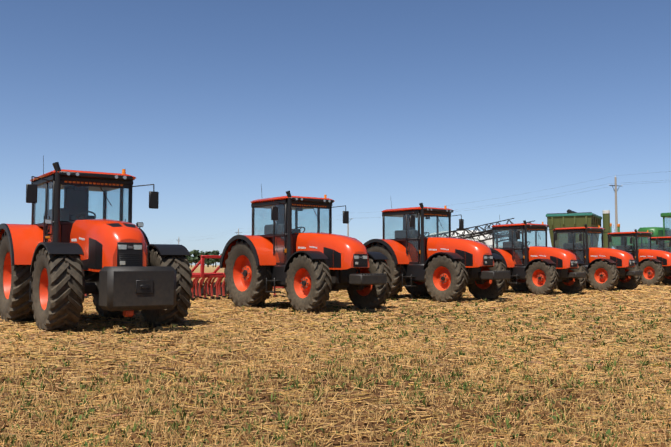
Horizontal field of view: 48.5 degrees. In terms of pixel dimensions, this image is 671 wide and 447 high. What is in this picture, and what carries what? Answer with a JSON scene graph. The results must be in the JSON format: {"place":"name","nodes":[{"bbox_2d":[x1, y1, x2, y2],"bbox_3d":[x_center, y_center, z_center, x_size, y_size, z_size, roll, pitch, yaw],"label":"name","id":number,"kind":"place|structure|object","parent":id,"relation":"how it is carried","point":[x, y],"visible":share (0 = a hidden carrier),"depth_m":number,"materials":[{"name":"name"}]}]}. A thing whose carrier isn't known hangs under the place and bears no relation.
{"place":"outdoors","nodes":[
{"label":"outdoors","id":0,"kind":"place"},
{"bbox_2d":[0,265,670,446],"bbox_3d":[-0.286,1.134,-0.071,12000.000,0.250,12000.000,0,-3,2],"label":"ground","id":1,"kind":"structure","parent":0,"point":[210,268],"depth_m":7.89,"materials":[{"name":"beige plant"}]},
{"bbox_2d":[0,155,192,330],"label":"tractor","id":2,"kind":"object","parent":1,"relation":"on","point":[57,264],"visible":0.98,"depth_m":14.82,"materials":[{"name":"metal"}]},
{"bbox_2d":[85,255,284,300],"bbox_3d":[-5.249,1.896,26.286,6.000,1.504,4.102,3,-4,-38],"label":"red cultivator","id":3,"kind":"object","parent":1,"relation":"on","point":[200,289],"visible":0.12,"depth_m":25.67,"materials":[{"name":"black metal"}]},
{"bbox_2d":[186,250,221,266],"bbox_3d":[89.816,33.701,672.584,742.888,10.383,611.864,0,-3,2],"label":"tree line","id":4,"kind":"object","parent":1,"relation":"on","point":[195,258],"visible":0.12,"depth_m":382.86,"materials":[{"name":"green plant"}]},
{"bbox_2d":[219,186,391,311],"bbox_3d":[-0.692,0.585,20.958,2.804,3.614,5.430,3,-4,-38],"label":"tractor","id":5,"kind":"object","parent":1,"relation":"on","point":[309,271],"visible":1,"depth_m":20.46,"materials":[{"name":"metal"}]},
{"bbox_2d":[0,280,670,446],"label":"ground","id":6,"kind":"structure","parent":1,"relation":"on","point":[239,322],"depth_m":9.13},
{"bbox_2d":[0,289,670,446],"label":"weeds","id":7,"kind":"object","parent":1,"relation":"on","point":[608,368],"visible":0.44,"depth_m":7.61,"materials":[{"name":"green plant"}]},
{"bbox_2d":[0,299,670,446],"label":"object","id":8,"kind":"object","parent":1,"relation":"on","point":[334,442],"visible":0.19,"depth_m":6.51,"materials":[{"name":"beige plant"}]},
{"bbox_2d":[162,171,670,243],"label":"power line","id":9,"kind":"object","parent":1,"relation":"on","point":[616,214],"visible":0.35,"depth_m":77.35,"materials":[{"name":"wood"}]},
{"bbox_2d":[363,203,509,301],"bbox_3d":[3.466,0.793,25.420,2.803,3.614,5.430,3,-4,-40],"label":"tractor","id":10,"kind":"object","parent":1,"relation":"on","point":[444,269],"visible":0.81,"depth_m":24.83,"materials":[{"name":"metal"}]},
{"bbox_2d":[426,218,534,247],"bbox_3d":[6.611,1.475,35.740,6.575,3.186,3.394,-2,-4,37],"label":"crop sprayer","id":11,"kind":"object","parent":1,"relation":"on","point":[484,237],"visible":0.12,"depth_m":34.71,"materials":[{"name":"white metal"}]},
{"bbox_2d":[490,215,587,294],"bbox_3d":[7.854,1.194,29.660,2.465,3.199,4.454,2,-4,-36],"label":"tractor","id":12,"kind":"object","parent":1,"relation":"on","point":[541,270],"visible":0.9,"depth_m":28.97,"materials":[{"name":"metal"}]},
{"bbox_2d":[546,209,610,248],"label":"grain cart","id":13,"kind":"object","parent":1,"relation":"on","point":[570,218],"visible":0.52,"depth_m":41.26,"materials":[{"name":"green metal"}]},
{"bbox_2d":[553,224,642,290],"bbox_3d":[11.345,1.347,33.046,2.465,3.199,4.454,3,-4,-38],"label":"tractor","id":14,"kind":"object","parent":1,"relation":"on","point":[608,269],"visible":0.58,"depth_m":32.20,"materials":[{"name":"metal"}]},
{"bbox_2d":[607,225,670,285],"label":"tractor","id":15,"kind":"object","parent":1,"relation":"on","point":[654,265],"visible":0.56,"depth_m":38.07,"materials":[{"name":"metal"}]},
{"bbox_2d":[610,212,670,251],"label":"green sprayer machine","id":16,"kind":"object","parent":1,"relation":"on","point":[663,231],"visible":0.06,"depth_m":52.70,"materials":[{"name":"green painted metal"},{"name":"rubber"},{"name":"glass"}]},
{"bbox_2d":[648,234,670,251],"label":"tractor","id":17,"kind":"object","parent":1,"relation":"on","point":[662,244],"visible":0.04,"depth_m":46.47,"materials":[{"name":"metal"}]},
{"bbox_2d":[0,0,670,264],"label":"sky","id":18,"kind":"structure","parent":0,"point":[371,106],"materials":[{"name":"blue"}]}
]}

